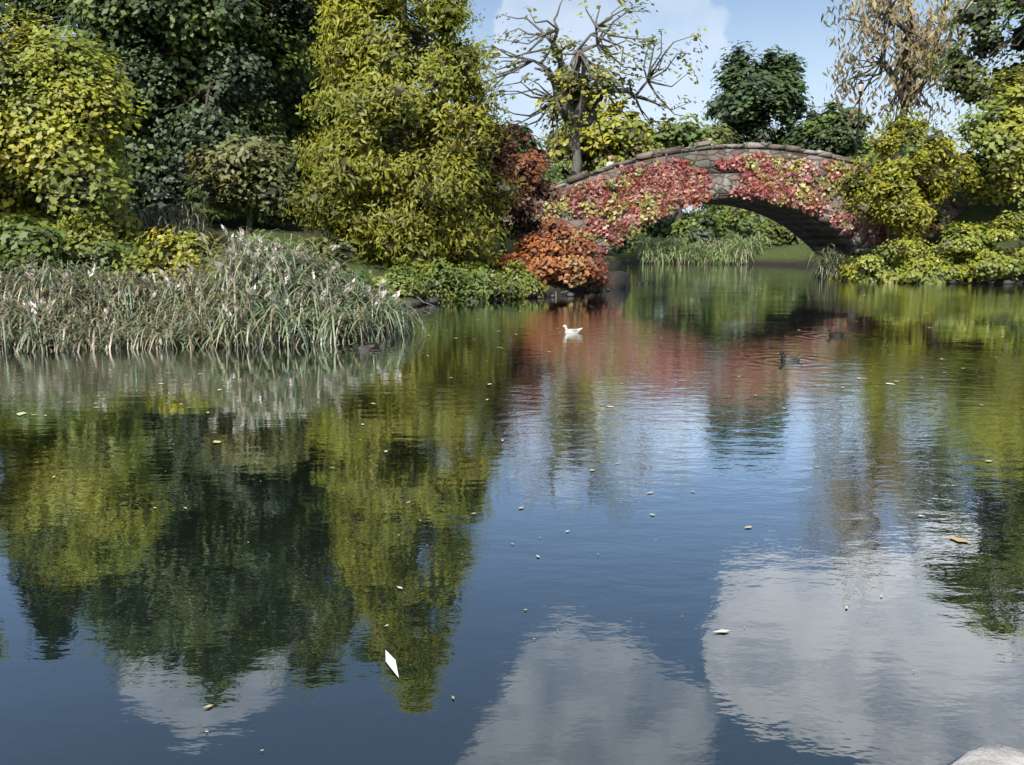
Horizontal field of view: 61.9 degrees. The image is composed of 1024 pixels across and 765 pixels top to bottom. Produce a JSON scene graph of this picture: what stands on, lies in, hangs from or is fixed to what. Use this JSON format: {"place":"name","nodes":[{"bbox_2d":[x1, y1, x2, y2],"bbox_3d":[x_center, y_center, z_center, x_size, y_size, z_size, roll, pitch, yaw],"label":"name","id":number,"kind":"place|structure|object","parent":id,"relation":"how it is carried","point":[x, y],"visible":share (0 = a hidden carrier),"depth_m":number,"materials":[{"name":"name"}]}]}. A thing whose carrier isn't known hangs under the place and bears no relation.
{"place":"outdoors","nodes":[
{"label":"outdoors","id":0,"kind":"place"},
{"bbox_2d":[0,263,1023,764],"bbox_3d":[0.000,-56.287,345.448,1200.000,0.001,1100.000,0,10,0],"label":"water","id":1,"kind":"structure","parent":0,"point":[254,597],"depth_m":4.39,"materials":[{"name":"blue liquid"}]},
{"bbox_2d":[352,341,374,350],"bbox_3d":[-2.046,-0.490,11.760,0.339,0.163,0.120,2,10,10],"label":"mallard duck","id":2,"kind":"object","parent":1,"relation":"on","point":[364,347],"visible":0.91,"depth_m":11.72},
{"bbox_2d":[361,339,381,346],"bbox_3d":[-1.989,-0.540,12.087,0.311,0.150,0.110,-3,10,-20],"label":"duck","id":3,"kind":"object","parent":1,"relation":"on","point":[375,344],"visible":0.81,"depth_m":12.06},
{"bbox_2d":[16,307,996,750],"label":"floating leaves","id":4,"kind":"object","parent":1,"relation":"on","point":[390,659],"visible":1,"depth_m":4.31,"materials":[{"name":"beige plant"}]},
{"bbox_2d":[561,325,582,332],"bbox_3d":[0.972,-0.854,13.902,0.368,0.177,0.130,-1,10,-5],"label":"white duck","id":5,"kind":"object","parent":1,"relation":"on","point":[567,330],"visible":0.88,"depth_m":13.87},
{"bbox_2d":[632,231,773,264],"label":"reeds","id":6,"kind":"object","parent":1,"relation":"in","point":[720,252],"visible":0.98,"depth_m":54.49,"materials":[{"name":"green plant"}]},
{"bbox_2d":[776,351,803,361],"bbox_3d":[3.480,-0.312,10.693,0.339,0.163,0.120,1,10,5],"label":"mallard duck","id":7,"kind":"object","parent":1,"relation":"on","point":[790,358],"visible":0.87,"depth_m":10.66},
{"bbox_2d":[825,328,846,335],"bbox_3d":[5.113,-0.774,13.473,0.322,0.155,0.114,5,11,30],"label":"duck","id":8,"kind":"object","parent":1,"relation":"on","point":[835,333],"visible":0.88,"depth_m":13.45},
{"bbox_2d":[0,159,1023,340],"bbox_3d":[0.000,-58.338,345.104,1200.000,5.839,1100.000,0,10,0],"label":"ground","id":9,"kind":"structure","parent":0,"point":[796,254],"depth_m":31.68,"materials":[{"name":"green plant"}]},
{"bbox_2d":[0,255,8,285],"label":"bush","id":10,"kind":"object","parent":9,"relation":"on","point":[2,257],"visible":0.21,"depth_m":14.10,"materials":[{"name":"green plant"}]},
{"bbox_2d":[0,1,45,61],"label":"tree","id":11,"kind":"object","parent":9,"relation":"on","point":[2,17],"visible":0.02,"depth_m":27.53,"materials":[{"name":"green plant"}]},
{"bbox_2d":[0,214,79,281],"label":"bush","id":12,"kind":"object","parent":9,"relation":"on","point":[21,243],"visible":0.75,"depth_m":14.67,"materials":[{"name":"green plant"}]},
{"bbox_2d":[0,3,154,246],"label":"tree","id":13,"kind":"object","parent":9,"relation":"on","point":[62,118],"visible":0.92,"depth_m":15.79,"materials":[{"name":"green plant"}]},
{"bbox_2d":[51,215,150,269],"bbox_3d":[-7.776,-2.536,16.384,2.244,1.345,2.049,7,12,36],"label":"bush","id":14,"kind":"object","parent":9,"relation":"on","point":[90,244],"visible":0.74,"depth_m":15.76,"materials":[{"name":"green plant"}]},
{"bbox_2d":[43,5,159,144],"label":"tree","id":15,"kind":"object","parent":9,"relation":"on","point":[120,125],"depth_m":41.30,"materials":[{"name":"green plant"}]},
{"bbox_2d":[19,193,220,249],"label":"grass","id":16,"kind":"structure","parent":9,"relation":"on","point":[162,222],"depth_m":18.12,"materials":[{"name":"green plant"}]},
{"bbox_2d":[0,255,261,353],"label":"reeds","id":17,"kind":"object","parent":9,"relation":"on","point":[34,315],"visible":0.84,"depth_m":12.63,"materials":[{"name":"green plant"}]},
{"bbox_2d":[117,136,199,190],"bbox_3d":[-14.139,-8.187,35.087,7.652,4.323,7.112,0,10,0],"label":"tree","id":18,"kind":"object","parent":9,"relation":"on","point":[127,141],"depth_m":34.73,"materials":[{"name":"green plant"}]},
{"bbox_2d":[0,0,334,227],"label":"tree","id":19,"kind":"object","parent":9,"relation":"on","point":[175,59],"visible":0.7,"depth_m":22.44,"materials":[{"name":"green plant"}]},
{"bbox_2d":[111,224,227,283],"bbox_3d":[-6.135,-2.228,15.702,1.798,1.380,2.463,8,12,39],"label":"yellow shrub","id":20,"kind":"object","parent":9,"relation":"on","point":[163,253],"visible":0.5,"depth_m":15.26,"materials":[{"name":"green plant"}]},
{"bbox_2d":[184,132,304,237],"bbox_3d":[-5.975,-4.097,18.872,2.962,2.860,2.158,5,11,27],"label":"olive tree","id":21,"kind":"object","parent":9,"relation":"on","point":[232,177],"visible":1,"depth_m":18.45,"materials":[{"name":"green plant"}]},
{"bbox_2d":[223,229,326,259],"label":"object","id":22,"kind":"object","parent":9,"relation":"on","point":[274,241],"visible":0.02,"depth_m":16.39,"materials":[{"name":"green plant"}]},
{"bbox_2d":[171,225,433,350],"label":"reeds","id":23,"kind":"object","parent":9,"relation":"on","point":[293,296],"visible":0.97,"depth_m":13.04,"materials":[{"name":"green plant"}]},
{"bbox_2d":[216,0,417,217],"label":"tree","id":24,"kind":"object","parent":9,"relation":"on","point":[296,125],"visible":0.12,"depth_m":27.55,"materials":[{"name":"green plant"}]},
{"bbox_2d":[289,235,378,296],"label":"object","id":25,"kind":"object","parent":9,"relation":"on","point":[348,250],"visible":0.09,"depth_m":17.07,"materials":[{"name":"green plant"}]},
{"bbox_2d":[307,173,396,229],"bbox_3d":[-7.446,-7.321,34.844,6.833,4.678,6.696,0,10,0],"label":"tree","id":26,"kind":"object","parent":9,"relation":"on","point":[394,201],"visible":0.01,"depth_m":33.46,"materials":[{"name":"green plant"}]},
{"bbox_2d":[366,275,400,305],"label":"bank shrub","id":27,"kind":"object","parent":9,"relation":"on","point":[379,283],"visible":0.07,"depth_m":18.18,"materials":[{"name":"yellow plant"}]},
{"bbox_2d":[315,1,455,137],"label":"tree","id":28,"kind":"object","parent":9,"relation":"on","point":[415,9],"depth_m":42.33,"materials":[{"name":"green plant"}]},
{"bbox_2d":[273,0,525,274],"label":"tree","id":29,"kind":"object","parent":9,"relation":"on","point":[408,177],"visible":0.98,"depth_m":21.23,"materials":[{"name":"green plant"}]},
{"bbox_2d":[370,263,430,304],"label":"bank shrub","id":30,"kind":"object","parent":9,"relation":"on","point":[410,285],"visible":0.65,"depth_m":19.83,"materials":[{"name":"green plant"}]},
{"bbox_2d":[392,168,467,220],"bbox_3d":[-4.511,-7.832,38.490,7.105,3.838,8.093,0,10,0],"label":"tree","id":31,"kind":"object","parent":9,"relation":"on","point":[437,207],"visible":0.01,"depth_m":35.42,"materials":[{"name":"green plant"}]},
{"bbox_2d":[408,259,487,302],"bbox_3d":[-1.706,-2.421,21.210,1.995,1.319,1.699,-5,11,-25],"label":"bank shrub","id":32,"kind":"object","parent":9,"relation":"on","point":[445,284],"visible":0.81,"depth_m":20.84,"materials":[{"name":"green plant"}]},
{"bbox_2d":[447,257,491,285],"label":"bank shrub","id":33,"kind":"object","parent":9,"relation":"on","point":[467,267],"visible":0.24,"depth_m":22.01,"materials":[{"name":"green plant"}]},
{"bbox_2d":[394,107,562,176],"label":"tree","id":34,"kind":"object","parent":9,"relation":"on","point":[532,142],"visible":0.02,"depth_m":48.24,"materials":[{"name":"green plant"}]},
{"bbox_2d":[400,289,568,313],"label":"shore sticks","id":35,"kind":"object","parent":9,"relation":"on","point":[566,292],"visible":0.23,"depth_m":20.91,"materials":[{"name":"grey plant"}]},
{"bbox_2d":[458,263,528,299],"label":"bank shrub","id":36,"kind":"object","parent":9,"relation":"on","point":[496,287],"visible":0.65,"depth_m":21.55,"materials":[{"name":"green plant"}]},
{"bbox_2d":[1,278,1023,347],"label":"shore stones","id":37,"kind":"object","parent":9,"relation":"on","point":[429,300],"visible":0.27,"depth_m":20.18,"materials":[{"name":"grey stone"}]},
{"bbox_2d":[462,115,563,255],"bbox_3d":[-0.308,-6.107,27.248,3.562,4.510,3.193,7,12,37],"label":"red maple","id":38,"kind":"object","parent":9,"relation":"on","point":[525,166],"visible":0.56,"depth_m":26.47,"materials":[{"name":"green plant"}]},
{"bbox_2d":[473,157,569,194],"bbox_3d":[-0.483,-8.282,38.651,7.309,4.190,7.522,-3,10,-18],"label":"hedge","id":39,"kind":"object","parent":9,"relation":"on","point":[547,178],"visible":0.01,"depth_m":37.24,"materials":[{"name":"green plant"}]},
{"bbox_2d":[494,260,549,296],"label":"bank shrub","id":40,"kind":"object","parent":9,"relation":"on","point":[517,272],"visible":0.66,"depth_m":22.52,"materials":[{"name":"green plant"}]},
{"bbox_2d":[489,219,614,291],"bbox_3d":[1.107,-3.625,24.367,3.717,2.066,3.285,0,10,0],"label":"orange bush","id":41,"kind":"object","parent":9,"relation":"on","point":[545,254],"visible":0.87,"depth_m":23.53,"materials":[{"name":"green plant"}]},
{"bbox_2d":[538,124,588,177],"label":"tree","id":42,"kind":"object","parent":9,"relation":"on","point":[564,166],"visible":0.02,"depth_m":104.40,"materials":[{"name":"green plant"}]},
{"bbox_2d":[462,0,709,175],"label":"sparse tree","id":43,"kind":"object","parent":9,"relation":"on","point":[571,85],"visible":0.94,"depth_m":45.35,"materials":[{"name":"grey plant"}]},
{"bbox_2d":[541,97,658,178],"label":"tree","id":44,"kind":"object","parent":9,"relation":"on","point":[594,151],"visible":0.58,"depth_m":57.15,"materials":[{"name":"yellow plant"}]},
{"bbox_2d":[603,271,630,288],"bbox_3d":[3.158,-3.231,27.063,1.465,0.649,1.050,-19,21,-62],"label":"bank boulder","id":45,"kind":"object","parent":9,"relation":"on","point":[621,280],"visible":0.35,"depth_m":26.50,"materials":[{"name":"grey stone"}]},
{"bbox_2d":[581,119,690,214],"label":"tree","id":46,"kind":"object","parent":9,"relation":"on","point":[684,208],"depth_m":96.74,"materials":[{"name":"green plant"}]},
{"bbox_2d":[611,217,665,253],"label":"arch shrub","id":47,"kind":"object","parent":9,"relation":"on","point":[628,244],"visible":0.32,"depth_m":59.34,"materials":[{"name":"green plant"}]},
{"bbox_2d":[621,113,744,239],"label":"tree","id":48,"kind":"object","parent":9,"relation":"on","point":[686,134],"visible":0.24,"depth_m":61.95,"materials":[{"name":"green plant"}]},
{"bbox_2d":[647,210,719,238],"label":"hedge","id":49,"kind":"object","parent":9,"relation":"on","point":[662,228],"visible":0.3,"depth_m":71.95,"materials":[{"name":"green plant"}]},
{"bbox_2d":[666,208,725,247],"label":"arch shrub","id":50,"kind":"object","parent":9,"relation":"on","point":[691,229],"visible":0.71,"depth_m":61.01,"materials":[{"name":"green plant"}]},
{"bbox_2d":[684,204,755,235],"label":"hedge","id":51,"kind":"object","parent":9,"relation":"on","point":[718,208],"visible":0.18,"depth_m":76.11,"materials":[{"name":"green plant"}]},
{"bbox_2d":[494,141,970,259],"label":"stone bridge","id":52,"kind":"structure","parent":9,"relation":"on","point":[816,232],"depth_m":34.25,"materials":[{"name":"stone"}]},
{"bbox_2d":[504,149,958,260],"bbox_3d":[8.826,-6.769,34.215,24.139,5.109,0.408,0,10,0],"label":"ivy","id":53,"kind":"object","parent":52,"relation":"attached to","point":[684,185],"visible":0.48,"depth_m":34.05,"materials":[{"name":"red plant"}]},
{"bbox_2d":[724,213,774,234],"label":"hedge","id":54,"kind":"object","parent":9,"relation":"on","point":[757,219],"visible":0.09,"depth_m":71.11,"materials":[{"name":"green plant"}]},
{"bbox_2d":[714,206,789,247],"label":"arch shrub","id":55,"kind":"object","parent":9,"relation":"on","point":[775,231],"visible":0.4,"depth_m":58.30,"materials":[{"name":"green plant"}]},
{"bbox_2d":[701,40,816,144],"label":"dark tree","id":56,"kind":"object","parent":9,"relation":"on","point":[752,97],"visible":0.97,"depth_m":70.89,"materials":[{"name":"green plant"}]},
{"bbox_2d":[764,220,803,245],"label":"arch shrub","id":57,"kind":"object","parent":9,"relation":"on","point":[791,239],"visible":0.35,"depth_m":60.14,"materials":[{"name":"green plant"}]},
{"bbox_2d":[777,98,872,158],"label":"tree","id":58,"kind":"object","parent":9,"relation":"on","point":[825,128],"visible":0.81,"depth_m":69.65,"materials":[{"name":"green plant"}]},
{"bbox_2d":[805,244,899,277],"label":"grass clump","id":59,"kind":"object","parent":9,"relation":"on","point":[828,264],"depth_m":34.01,"materials":[{"name":"green plant"}]},
{"bbox_2d":[855,80,863,158],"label":"lamp post","id":60,"kind":"object","parent":9,"relation":"on","point":[860,86],"visible":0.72,"depth_m":41.84,"materials":[{"name":"black metal"}]},
{"bbox_2d":[827,254,895,281],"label":"bush","id":61,"kind":"object","parent":9,"relation":"on","point":[845,272],"visible":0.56,"depth_m":31.04,"materials":[{"name":"green plant"}]},
{"bbox_2d":[847,131,878,164],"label":"tree","id":62,"kind":"object","parent":9,"relation":"on","point":[864,154],"visible":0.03,"depth_m":103.92,"materials":[{"name":"green plant"}]},
{"bbox_2d":[850,261,907,282],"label":"bush","id":63,"kind":"object","parent":9,"relation":"on","point":[888,275],"visible":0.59,"depth_m":30.34,"materials":[{"name":"green plant"}]},
{"bbox_2d":[839,107,983,260],"bbox_3d":[14.600,-7.188,32.194,5.245,6.193,5.102,0,10,0],"label":"tree","id":64,"kind":"object","parent":9,"relation":"on","point":[907,210],"visible":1,"depth_m":30.93,"materials":[{"name":"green plant"}]},
{"bbox_2d":[871,235,951,282],"bbox_3d":[14.345,-4.162,30.588,3.027,2.249,3.033,-5,11,-29],"label":"bush","id":65,"kind":"object","parent":9,"relation":"on","point":[908,248],"visible":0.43,"depth_m":29.90,"materials":[{"name":"green plant"}]},
{"bbox_2d":[821,0,1010,166],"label":"tree","id":66,"kind":"object","parent":9,"relation":"on","point":[906,90],"visible":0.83,"depth_m":43.61,"materials":[{"name":"beige plant"}]},
{"bbox_2d":[867,139,974,167],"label":"tree","id":67,"kind":"object","parent":9,"relation":"on","point":[910,149],"visible":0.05,"depth_m":97.91,"materials":[{"name":"green plant"}]},
{"bbox_2d":[895,253,975,283],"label":"bush","id":68,"kind":"object","parent":9,"relation":"on","point":[926,266],"visible":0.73,"depth_m":29.68,"materials":[{"name":"green plant"}]},
{"bbox_2d":[922,221,1002,279],"bbox_3d":[15.914,-4.709,30.552,2.598,2.135,3.229,-9,13,-44],"label":"bush","id":69,"kind":"object","parent":9,"relation":"on","point":[959,240],"visible":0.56,"depth_m":29.91,"materials":[{"name":"green plant"}]},
{"bbox_2d":[919,54,1023,223],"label":"tree","id":70,"kind":"object","parent":9,"relation":"on","point":[999,135],"visible":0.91,"depth_m":31.19,"materials":[{"name":"green plant"}]},
{"bbox_2d":[922,0,1023,162],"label":"tree","id":71,"kind":"object","parent":9,"relation":"on","point":[962,72],"visible":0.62,"depth_m":35.70,"materials":[{"name":"green plant"}]},
{"bbox_2d":[947,741,1023,764],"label":"shore rock","id":72,"kind":"object","parent":9,"relation":"on","point":[997,753],"visible":1,"depth_m":2.33,"materials":[{"name":"grey stone"}]},
{"bbox_2d":[955,210,1023,279],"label":"shrub","id":73,"kind":"object","parent":9,"relation":"on","point":[1007,228],"visible":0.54,"depth_m":29.82,"materials":[{"name":"green plant"}]},
{"bbox_2d":[956,247,1023,281],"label":"shrub","id":74,"kind":"object","parent":9,"relation":"on","point":[990,270],"visible":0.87,"depth_m":29.27,"materials":[{"name":"green plant"}]},
{"bbox_2d":[1003,243,1023,272],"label":"bush","id":75,"kind":"object","parent":9,"relation":"on","point":[1020,254],"visible":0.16,"depth_m":29.45,"materials":[{"name":"green plant"}]},
{"bbox_2d":[2,0,1023,217],"label":"sky","id":76,"kind":"structure","parent":0,"point":[789,25],"materials":[{"name":"blue"}]}
]}

